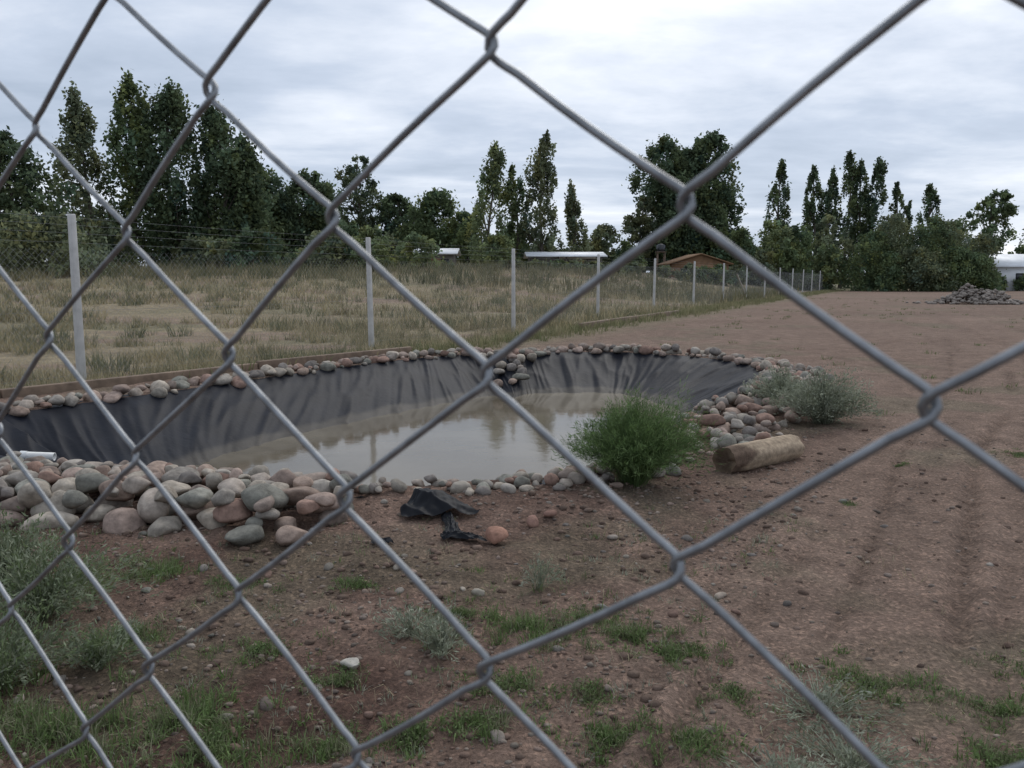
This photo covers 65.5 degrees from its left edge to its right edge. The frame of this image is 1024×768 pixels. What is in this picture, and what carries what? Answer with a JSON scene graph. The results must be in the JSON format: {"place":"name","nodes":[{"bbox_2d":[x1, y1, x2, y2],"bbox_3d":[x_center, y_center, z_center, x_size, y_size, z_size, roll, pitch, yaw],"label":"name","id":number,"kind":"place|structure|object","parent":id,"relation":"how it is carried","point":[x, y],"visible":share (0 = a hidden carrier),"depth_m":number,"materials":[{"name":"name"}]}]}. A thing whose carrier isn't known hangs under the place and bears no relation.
{"place":"outdoors","nodes":[
{"label":"outdoors","id":0,"kind":"place"},
{"bbox_2d":[195,392,680,489],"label":"pond water","id":1,"kind":"structure","parent":0,"point":[489,437],"depth_m":9.26,"materials":[{"name":"liquid"}]},
{"bbox_2d":[95,289,842,377],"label":"verge grass","id":2,"kind":"structure","parent":0,"point":[686,312],"depth_m":22.12,"materials":[{"name":"plant"}]},
{"bbox_2d":[0,270,1023,767],"bbox_3d":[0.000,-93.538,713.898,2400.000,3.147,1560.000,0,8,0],"label":"ground","id":3,"kind":"structure","parent":0,"point":[906,620],"depth_m":3.78,"materials":[{"name":"soil"}]},
{"bbox_2d":[0,502,72,587],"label":"grey green bush","id":4,"kind":"object","parent":3,"relation":"on","point":[10,537],"visible":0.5,"depth_m":3.64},
{"bbox_2d":[0,125,81,251],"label":"broadleaf tree","id":5,"kind":"object","parent":3,"relation":"on","point":[26,192],"visible":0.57,"depth_m":57.96,"materials":[{"name":"green plant"}]},
{"bbox_2d":[0,626,86,689],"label":"weed patch","id":6,"kind":"object","parent":3,"relation":"on","point":[35,673],"visible":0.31,"depth_m":2.84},
{"bbox_2d":[0,600,112,688],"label":"grey green bush","id":7,"kind":"object","parent":3,"relation":"on","point":[7,661],"visible":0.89,"depth_m":2.83,"materials":[{"name":"plant"}]},
{"bbox_2d":[0,207,120,277],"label":"hedge","id":8,"kind":"object","parent":3,"relation":"on","point":[30,237],"visible":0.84,"depth_m":49.81,"materials":[{"name":"green plant"}]},
{"bbox_2d":[0,664,146,767],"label":"weed patch","id":9,"kind":"object","parent":3,"relation":"on","point":[20,696],"visible":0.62,"depth_m":2.51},
{"bbox_2d":[9,554,155,601],"bbox_3d":[-2.102,0.896,3.616,0.888,0.128,0.523,-3,8,-24],"label":"weed patch","id":10,"kind":"object","parent":3,"relation":"on","point":[132,577],"visible":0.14,"depth_m":3.69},
{"bbox_2d":[47,80,122,249],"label":"poplar tree","id":11,"kind":"object","parent":3,"relation":"on","point":[80,137],"visible":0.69,"depth_m":67.40,"materials":[{"name":"green plant"}]},
{"bbox_2d":[0,527,173,628],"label":"grey green bush","id":12,"kind":"object","parent":3,"relation":"on","point":[40,595],"visible":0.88,"depth_m":3.27,"materials":[{"name":"plant"}]},
{"bbox_2d":[0,687,174,767],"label":"weed patch","id":13,"kind":"object","parent":3,"relation":"on","point":[65,730],"visible":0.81,"depth_m":2.44,"materials":[{"name":"plant"}]},
{"bbox_2d":[45,615,155,672],"bbox_3d":[-1.513,0.944,2.914,0.372,0.182,0.346,-5,9,-32],"label":"grey green bush","id":14,"kind":"object","parent":3,"relation":"on","point":[104,654],"visible":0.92,"depth_m":2.89,"materials":[{"name":"plant"}]},
{"bbox_2d":[87,67,166,267],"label":"poplar tree","id":15,"kind":"object","parent":3,"relation":"on","point":[123,115],"visible":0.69,"depth_m":67.03,"materials":[{"name":"green plant"}]},
{"bbox_2d":[86,610,186,651],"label":"weed patch","id":16,"kind":"object","parent":3,"relation":"on","point":[143,628],"visible":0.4,"depth_m":3.17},
{"bbox_2d":[96,551,205,585],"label":"weed patch","id":17,"kind":"object","parent":3,"relation":"on","point":[159,569],"visible":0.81,"depth_m":3.84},
{"bbox_2d":[116,76,212,263],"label":"poplar tree","id":18,"kind":"object","parent":3,"relation":"on","point":[169,108],"visible":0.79,"depth_m":66.90,"materials":[{"name":"green plant"}]},
{"bbox_2d":[68,658,283,767],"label":"weed patch","id":19,"kind":"object","parent":3,"relation":"on","point":[193,713],"visible":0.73,"depth_m":2.55,"materials":[{"name":"plant"}]},
{"bbox_2d":[0,346,411,397],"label":"timber edging","id":20,"kind":"object","parent":3,"relation":"on","point":[37,390],"visible":0.38,"depth_m":11.07,"materials":[{"name":"brown wood"}]},
{"bbox_2d":[113,687,317,767],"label":"weed patch","id":21,"kind":"object","parent":3,"relation":"on","point":[195,751],"visible":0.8,"depth_m":2.36,"materials":[{"name":"plant"}]},
{"bbox_2d":[5,218,443,271],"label":"shrub hedge","id":22,"kind":"object","parent":3,"relation":"on","point":[227,246],"visible":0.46,"depth_m":59.91,"materials":[{"name":"green plant"}]},
{"bbox_2d":[181,94,270,259],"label":"poplar tree","id":23,"kind":"object","parent":3,"relation":"on","point":[211,147],"visible":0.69,"depth_m":67.88,"materials":[{"name":"green plant"}]},
{"bbox_2d":[203,572,285,599],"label":"weed patch","id":24,"kind":"object","parent":3,"relation":"on","point":[224,585],"visible":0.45,"depth_m":3.65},
{"bbox_2d":[213,133,285,266],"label":"poplar tree","id":25,"kind":"object","parent":3,"relation":"on","point":[265,215],"visible":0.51,"depth_m":69.43,"materials":[{"name":"green plant"}]},
{"bbox_2d":[195,632,304,669],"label":"weed patch","id":26,"kind":"object","parent":3,"relation":"on","point":[257,649],"visible":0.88,"depth_m":3.02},
{"bbox_2d":[209,165,316,263],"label":"broadleaf tree","id":27,"kind":"object","parent":3,"relation":"on","point":[275,180],"visible":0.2,"depth_m":76.65,"materials":[{"name":"green plant"}]},
{"bbox_2d":[271,168,345,261],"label":"broadleaf tree","id":28,"kind":"object","parent":3,"relation":"on","point":[314,208],"visible":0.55,"depth_m":76.98,"materials":[{"name":"green plant"}]},
{"bbox_2d":[293,659,369,695],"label":"weed patch","id":29,"kind":"object","parent":3,"relation":"on","point":[342,679],"visible":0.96,"depth_m":2.79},
{"bbox_2d":[272,711,430,764],"bbox_3d":[-0.497,1.074,2.438,0.506,0.093,0.302,0,8,0],"label":"weed patch","id":30,"kind":"object","parent":3,"relation":"on","point":[331,748],"visible":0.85,"depth_m":2.41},
{"bbox_2d":[327,572,380,593],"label":"weed patch","id":31,"kind":"object","parent":3,"relation":"on","point":[358,583],"visible":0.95,"depth_m":3.66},
{"bbox_2d":[334,154,383,239],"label":"broadleaf tree","id":32,"kind":"object","parent":3,"relation":"on","point":[360,201],"visible":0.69,"depth_m":87.40,"materials":[{"name":"green plant"}]},
{"bbox_2d":[343,224,399,270],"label":"round shrub","id":33,"kind":"object","parent":3,"relation":"on","point":[368,231],"visible":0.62,"depth_m":58.70,"materials":[{"name":"green plant"}]},
{"bbox_2d":[0,352,762,497],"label":"pond liner","id":34,"kind":"object","parent":3,"relation":"on","point":[209,423],"visible":0.4,"depth_m":10.93,"materials":[{"name":"black plastic"}]},
{"bbox_2d":[19,451,55,460],"bbox_3d":[-3.851,0.583,6.466,0.264,0.089,0.078,-1,8,-6],"label":"drain pipe","id":35,"kind":"object","parent":34,"relation":"on","point":[50,456],"visible":0.64,"depth_m":6.44,"materials":[{"name":"plastic"}]},
{"bbox_2d":[0,342,833,546],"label":"stone border","id":36,"kind":"object","parent":34,"relation":"on","point":[208,496],"visible":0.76,"depth_m":4.98,"materials":[{"name":"stone"}]},
{"bbox_2d":[373,192,417,264],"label":"broadleaf tree","id":37,"kind":"object","parent":3,"relation":"on","point":[389,210],"visible":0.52,"depth_m":87.13,"materials":[{"name":"green plant"}]},
{"bbox_2d":[0,259,799,388],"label":"dry field grass","id":38,"kind":"structure","parent":3,"relation":"on","point":[255,274],"depth_m":33.25,"materials":[{"name":"plant"}]},
{"bbox_2d":[372,600,446,650],"bbox_3d":[-0.412,0.927,3.156,0.329,0.168,0.344,3,8,22],"label":"grey green weed","id":39,"kind":"object","parent":3,"relation":"on","point":[402,620],"visible":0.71,"depth_m":3.15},
{"bbox_2d":[0,213,834,388],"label":"wire fence","id":40,"kind":"object","parent":3,"relation":"on","point":[79,352],"visible":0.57,"depth_m":16.48,"materials":[{"name":"metal"}]},
{"bbox_2d":[375,701,467,759],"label":"weed patch","id":41,"kind":"object","parent":3,"relation":"on","point":[410,736],"visible":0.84,"depth_m":2.45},
{"bbox_2d":[389,187,464,256],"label":"broadleaf tree","id":42,"kind":"object","parent":3,"relation":"on","point":[429,210],"visible":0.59,"depth_m":84.90,"materials":[{"name":"green plant"}]},
{"bbox_2d":[371,488,486,543],"bbox_3d":[-0.443,0.727,4.554,0.624,0.160,0.760,0,8,0],"label":"plastic scrap","id":43,"kind":"object","parent":3,"relation":"on","point":[431,502],"visible":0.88,"depth_m":4.62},
{"bbox_2d":[405,254,456,265],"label":"walls","id":44,"kind":"structure","parent":3,"relation":"on","point":[451,256],"depth_m":69.16,"materials":[{"name":"paint"}]},
{"bbox_2d":[404,248,460,255],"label":"roof","id":45,"kind":"structure","parent":44,"relation":"on","point":[456,251],"depth_m":69.96,"materials":[{"name":"white paint"}]},
{"bbox_2d":[398,599,485,661],"bbox_3d":[-0.260,0.921,2.981,0.284,0.216,0.357,-3,8,-23],"label":"grey green weed","id":46,"kind":"object","parent":3,"relation":"on","point":[434,640],"visible":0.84,"depth_m":2.97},
{"bbox_2d":[416,593,501,626],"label":"weed patch","id":47,"kind":"object","parent":3,"relation":"on","point":[463,611],"visible":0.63,"depth_m":3.35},
{"bbox_2d":[436,208,482,264],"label":"broadleaf tree","id":48,"kind":"object","parent":3,"relation":"on","point":[459,228],"visible":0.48,"depth_m":83.59,"materials":[{"name":"green plant"}]},
{"bbox_2d":[462,140,516,264],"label":"poplar tree","id":49,"kind":"object","parent":3,"relation":"on","point":[494,172],"visible":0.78,"depth_m":77.70,"materials":[{"name":"green plant"}]},
{"bbox_2d":[468,231,515,269],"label":"tree","id":50,"kind":"object","parent":3,"relation":"on","point":[497,253],"visible":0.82,"depth_m":70.55,"materials":[{"name":"green plant"}]},
{"bbox_2d":[435,686,551,748],"bbox_3d":[-0.063,1.053,2.511,0.391,0.086,0.308,5,9,31],"label":"weed patch","id":51,"kind":"object","parent":3,"relation":"on","point":[478,722],"visible":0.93,"depth_m":2.51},
{"bbox_2d":[452,664,567,711],"bbox_3d":[-0.015,1.033,2.756,0.420,0.075,0.259,2,8,15],"label":"weed patch","id":52,"kind":"object","parent":3,"relation":"on","point":[506,684],"visible":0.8,"depth_m":2.75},
{"bbox_2d":[0,0,1023,767],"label":"chain link fence","id":53,"kind":"object","parent":3,"relation":"on","point":[686,208],"visible":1,"depth_m":0.23,"materials":[{"name":"metal"}]},
{"bbox_2d":[0,506,1023,767],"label":"ground sprouts","id":54,"kind":"object","parent":3,"relation":"on","point":[390,694],"visible":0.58,"depth_m":3.01,"materials":[{"name":"plant"}]},
{"bbox_2d":[1,206,1023,287],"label":"distant tree row","id":55,"kind":"object","parent":3,"relation":"on","point":[1017,250],"visible":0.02,"depth_m":97.49,"materials":[{"name":"green plant"}]},
{"bbox_2d":[502,162,534,261],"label":"poplar tree","id":56,"kind":"object","parent":3,"relation":"on","point":[513,231],"visible":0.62,"depth_m":79.07,"materials":[{"name":"green plant"}]},
{"bbox_2d":[449,580,604,652],"bbox_3d":[0.128,0.948,3.243,0.575,0.127,0.707,5,9,35],"label":"weed patch","id":57,"kind":"object","parent":3,"relation":"on","point":[529,623],"visible":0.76,"depth_m":3.18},
{"bbox_2d":[518,129,559,251],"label":"poplar tree","id":58,"kind":"object","parent":3,"relation":"on","point":[542,168],"visible":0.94,"depth_m":77.71,"materials":[{"name":"green plant"}]},
{"bbox_2d":[519,551,569,588],"bbox_3d":[0.127,0.851,3.636,0.233,0.192,0.205,6,10,38],"label":"grey green weed","id":59,"kind":"object","parent":3,"relation":"on","point":[540,581],"visible":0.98,"depth_m":3.64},
{"bbox_2d":[523,252,607,263],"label":"white roof shed","id":60,"kind":"structure","parent":3,"relation":"on","point":[531,256],"depth_m":73.21,"materials":[{"name":"paint"}]},
{"bbox_2d":[555,179,593,251],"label":"poplar tree","id":61,"kind":"object","parent":3,"relation":"on","point":[572,209],"visible":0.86,"depth_m":83.10,"materials":[{"name":"green plant"}]},
{"bbox_2d":[553,675,625,709],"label":"weed patch","id":62,"kind":"object","parent":3,"relation":"on","point":[589,695],"visible":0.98,"depth_m":2.71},
{"bbox_2d":[547,600,650,633],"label":"weed patch","id":63,"kind":"object","parent":3,"relation":"on","point":[616,618],"visible":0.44,"depth_m":3.30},
{"bbox_2d":[586,223,622,263],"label":"broadleaf tree","id":64,"kind":"object","parent":3,"relation":"on","point":[606,232],"visible":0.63,"depth_m":93.37,"materials":[{"name":"green plant"}]},
{"bbox_2d":[544,704,665,767],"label":"weed patch","id":65,"kind":"object","parent":3,"relation":"on","point":[617,736],"visible":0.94,"depth_m":2.46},
{"bbox_2d":[546,610,709,663],"bbox_3d":[0.465,0.981,3.105,0.698,0.078,0.473,0,8,0],"label":"weed patch","id":66,"kind":"object","parent":3,"relation":"on","point":[633,633],"visible":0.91,"depth_m":3.13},
{"bbox_2d":[578,310,678,328],"bbox_3d":[4.226,-2.176,26.957,0.218,0.294,10.675,4,8,26],"label":"timber edging","id":67,"kind":"object","parent":3,"relation":"on","point":[667,313],"visible":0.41,"depth_m":25.51,"materials":[{"name":"brown wood"}]},
{"bbox_2d":[614,239,647,265],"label":"tree","id":68,"kind":"object","parent":3,"relation":"on","point":[624,244],"visible":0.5,"depth_m":86.27,"materials":[{"name":"green plant"}]},
{"bbox_2d":[549,374,727,487],"bbox_3d":[0.838,0.297,5.299,1.201,0.745,1.012,0,8,0],"label":"green bush","id":69,"kind":"object","parent":3,"relation":"on","point":[633,447],"visible":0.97,"depth_m":5.20,"materials":[{"name":"plant"}]},
{"bbox_2d":[620,195,657,263],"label":"broadleaf tree","id":70,"kind":"object","parent":3,"relation":"on","point":[632,226],"visible":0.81,"depth_m":95.52,"materials":[{"name":"green plant"}]},
{"bbox_2d":[655,244,665,270],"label":"water tank","id":71,"kind":"object","parent":3,"relation":"on","point":[660,248],"visible":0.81,"depth_m":88.49,"materials":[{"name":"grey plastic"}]},
{"bbox_2d":[598,623,737,674],"bbox_3d":[0.602,0.998,3.016,0.530,0.101,0.436,0,8,0],"label":"weed patch","id":72,"kind":"object","parent":3,"relation":"on","point":[675,652],"visible":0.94,"depth_m":3.00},
{"bbox_2d":[621,133,715,268],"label":"broadleaf tree","id":73,"kind":"object","parent":3,"relation":"on","point":[666,147],"visible":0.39,"depth_m":95.88,"materials":[{"name":"green plant"}]},
{"bbox_2d":[646,145,726,261],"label":"broadleaf tree","id":74,"kind":"object","parent":3,"relation":"on","point":[682,168],"visible":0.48,"depth_m":94.86,"materials":[{"name":"green plant"}]},
{"bbox_2d":[616,718,760,767],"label":"weed patch","id":75,"kind":"object","parent":3,"relation":"on","point":[688,737],"visible":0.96,"depth_m":2.40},
{"bbox_2d":[660,265,728,277],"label":"walls","id":76,"kind":"structure","parent":3,"relation":"on","point":[677,267],"depth_m":82.60,"materials":[{"name":"brown brick"}]},
{"bbox_2d":[656,253,733,264],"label":"roof","id":77,"kind":"structure","parent":76,"relation":"on","point":[684,258],"depth_m":82.86,"materials":[{"name":"brown tile"}]},
{"bbox_2d":[668,255,726,264],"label":"gables","id":78,"kind":"object","parent":76,"relation":"on","point":[701,260],"visible":0.75,"depth_m":82.54,"materials":[{"name":"brown wood"}]},
{"bbox_2d":[657,128,744,258],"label":"broadleaf tree","id":79,"kind":"object","parent":3,"relation":"on","point":[708,144],"visible":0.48,"depth_m":95.68,"materials":[{"name":"green plant"}]},
{"bbox_2d":[401,257,1023,290],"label":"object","id":80,"kind":"object","parent":3,"relation":"on","point":[689,268],"visible":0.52,"depth_m":77.77,"materials":[{"name":"white"}]},
{"bbox_2d":[711,190,747,260],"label":"broadleaf tree","id":81,"kind":"object","parent":3,"relation":"on","point":[736,221],"visible":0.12,"depth_m":98.07,"materials":[{"name":"green plant"}]},
{"bbox_2d":[686,677,785,718],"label":"weed patch","id":82,"kind":"object","parent":3,"relation":"on","point":[734,690],"visible":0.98,"depth_m":2.69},
{"bbox_2d":[712,434,804,473],"bbox_3d":[1.874,0.523,6.020,0.918,0.227,0.221,-6,10,-39],"label":"cut log","id":83,"kind":"object","parent":3,"relation":"on","point":[745,456],"visible":0.98,"depth_m":5.86,"materials":[{"name":"wood"}]},
{"bbox_2d":[708,739,836,767],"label":"grey green weed","id":84,"kind":"object","parent":3,"relation":"on","point":[771,762],"visible":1,"depth_m":2.25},
{"bbox_2d":[740,362,809,404],"bbox_3d":[2.857,0.021,8.524,0.837,0.522,0.862,0,8,0],"label":"grey green bush","id":85,"kind":"object","parent":3,"relation":"on","point":[781,381],"visible":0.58,"depth_m":8.49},
{"bbox_2d":[763,158,792,263],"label":"poplar tree","id":86,"kind":"object","parent":3,"relation":"on","point":[781,177],"visible":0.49,"depth_m":116.94,"materials":[{"name":"green plant"}]},
{"bbox_2d":[724,213,855,290],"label":"shrub hedge","id":87,"kind":"object","parent":3,"relation":"on","point":[828,259],"visible":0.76,"depth_m":91.99,"materials":[{"name":"green plant"}]},
{"bbox_2d":[802,164,827,255],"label":"poplar tree","id":88,"kind":"object","parent":3,"relation":"on","point":[809,211],"visible":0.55,"depth_m":117.06,"materials":[{"name":"green plant"}]},
{"bbox_2d":[761,364,883,425],"bbox_3d":[3.054,0.096,7.744,1.078,0.615,1.188,6,9,37],"label":"grey green bush","id":89,"kind":"object","parent":3,"relation":"on","point":[826,402],"visible":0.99,"depth_m":7.64,"materials":[{"name":"plant"}]},
{"bbox_2d":[815,165,840,246],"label":"poplar tree","id":90,"kind":"object","parent":3,"relation":"on","point":[831,193],"visible":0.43,"depth_m":116.94,"materials":[{"name":"green plant"}]},
{"bbox_2d":[757,663,906,748],"bbox_3d":[1.022,1.026,2.564,0.464,0.106,0.462,6,9,36],"label":"grey green weed","id":91,"kind":"object","parent":3,"relation":"on","point":[827,697],"visible":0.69,"depth_m":2.57,"materials":[{"name":"plant"}]},
{"bbox_2d":[658,297,1023,415],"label":"lot weeds","id":92,"kind":"object","parent":3,"relation":"on","point":[867,341],"visible":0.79,"depth_m":19.69,"materials":[{"name":"green plant"}]},
{"bbox_2d":[829,150,865,287],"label":"poplar tree","id":93,"kind":"object","parent":3,"relation":"on","point":[850,177],"visible":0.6,"depth_m":116.74,"materials":[{"name":"green plant"}]},
{"bbox_2d":[768,713,941,767],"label":"grey green weed","id":94,"kind":"object","parent":3,"relation":"on","point":[851,755],"visible":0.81,"depth_m":2.30,"materials":[{"name":"plant"}]},
{"bbox_2d":[846,158,876,285],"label":"poplar tree","id":95,"kind":"object","parent":3,"relation":"on","point":[864,178],"visible":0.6,"depth_m":116.92,"materials":[{"name":"green plant"}]},
{"bbox_2d":[782,643,961,725],"bbox_3d":[1.267,1.032,2.760,0.566,0.069,0.587,0,8,0],"label":"weed patch","id":96,"kind":"object","parent":3,"relation":"on","point":[870,683],"visible":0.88,"depth_m":2.76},
{"bbox_2d":[858,156,889,270],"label":"poplar tree","id":97,"kind":"object","parent":3,"relation":"on","point":[880,169],"visible":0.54,"depth_m":116.60,"materials":[{"name":"green plant"}]},
{"bbox_2d":[888,181,908,247],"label":"poplar tree","id":98,"kind":"object","parent":3,"relation":"on","point":[897,195],"visible":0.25,"depth_m":117.35,"materials":[{"name":"green plant"}]},
{"bbox_2d":[901,200,913,244],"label":"poplar tree","id":99,"kind":"object","parent":3,"relation":"on","point":[909,216],"visible":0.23,"depth_m":118.43,"materials":[{"name":"green plant"}]},
{"bbox_2d":[835,211,1008,291],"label":"shrub","id":100,"kind":"object","parent":3,"relation":"on","point":[949,263],"visible":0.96,"depth_m":88.86,"materials":[{"name":"green plant"}]},
{"bbox_2d":[914,183,941,268],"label":"poplar tree","id":101,"kind":"object","parent":3,"relation":"on","point":[930,198],"visible":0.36,"depth_m":117.19,"materials":[{"name":"green plant"}]},
{"bbox_2d":[905,283,1023,304],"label":"rubble pile","id":102,"kind":"object","parent":3,"relation":"on","point":[982,296],"visible":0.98,"depth_m":44.14,"materials":[{"name":"stone"}]},
{"bbox_2d":[915,725,1023,767],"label":"weed patch","id":103,"kind":"object","parent":3,"relation":"on","point":[1004,760],"visible":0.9,"depth_m":2.34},
{"bbox_2d":[938,682,1023,732],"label":"weed patch","id":104,"kind":"object","parent":3,"relation":"on","point":[1002,709],"visible":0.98,"depth_m":2.62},
{"bbox_2d":[960,188,1018,251],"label":"broadleaf tree","id":105,"kind":"object","parent":3,"relation":"on","point":[1006,209],"visible":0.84,"depth_m":107.98,"materials":[{"name":"green plant"}]},
{"bbox_2d":[961,649,1023,681],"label":"weed patch","id":106,"kind":"object","parent":3,"relation":"on","point":[1017,664],"visible":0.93,"depth_m":2.91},
{"bbox_2d":[993,267,1023,290],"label":"walls","id":107,"kind":"structure","parent":3,"relation":"on","point":[1010,273],"depth_m":92.19,"materials":[{"name":"white paint"}]},
{"bbox_2d":[989,254,1023,266],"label":"roof","id":108,"kind":"structure","parent":107,"relation":"on","point":[1011,260],"depth_m":93.18,"materials":[{"name":"metal"}]},
{"bbox_2d":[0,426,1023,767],"bbox_3d":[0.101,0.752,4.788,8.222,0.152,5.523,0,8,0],"label":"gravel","id":109,"kind":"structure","parent":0,"point":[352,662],"depth_m":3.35,"materials":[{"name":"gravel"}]},
{"bbox_2d":[0,0,1023,272],"label":"sky","id":110,"kind":"structure","parent":0,"point":[321,84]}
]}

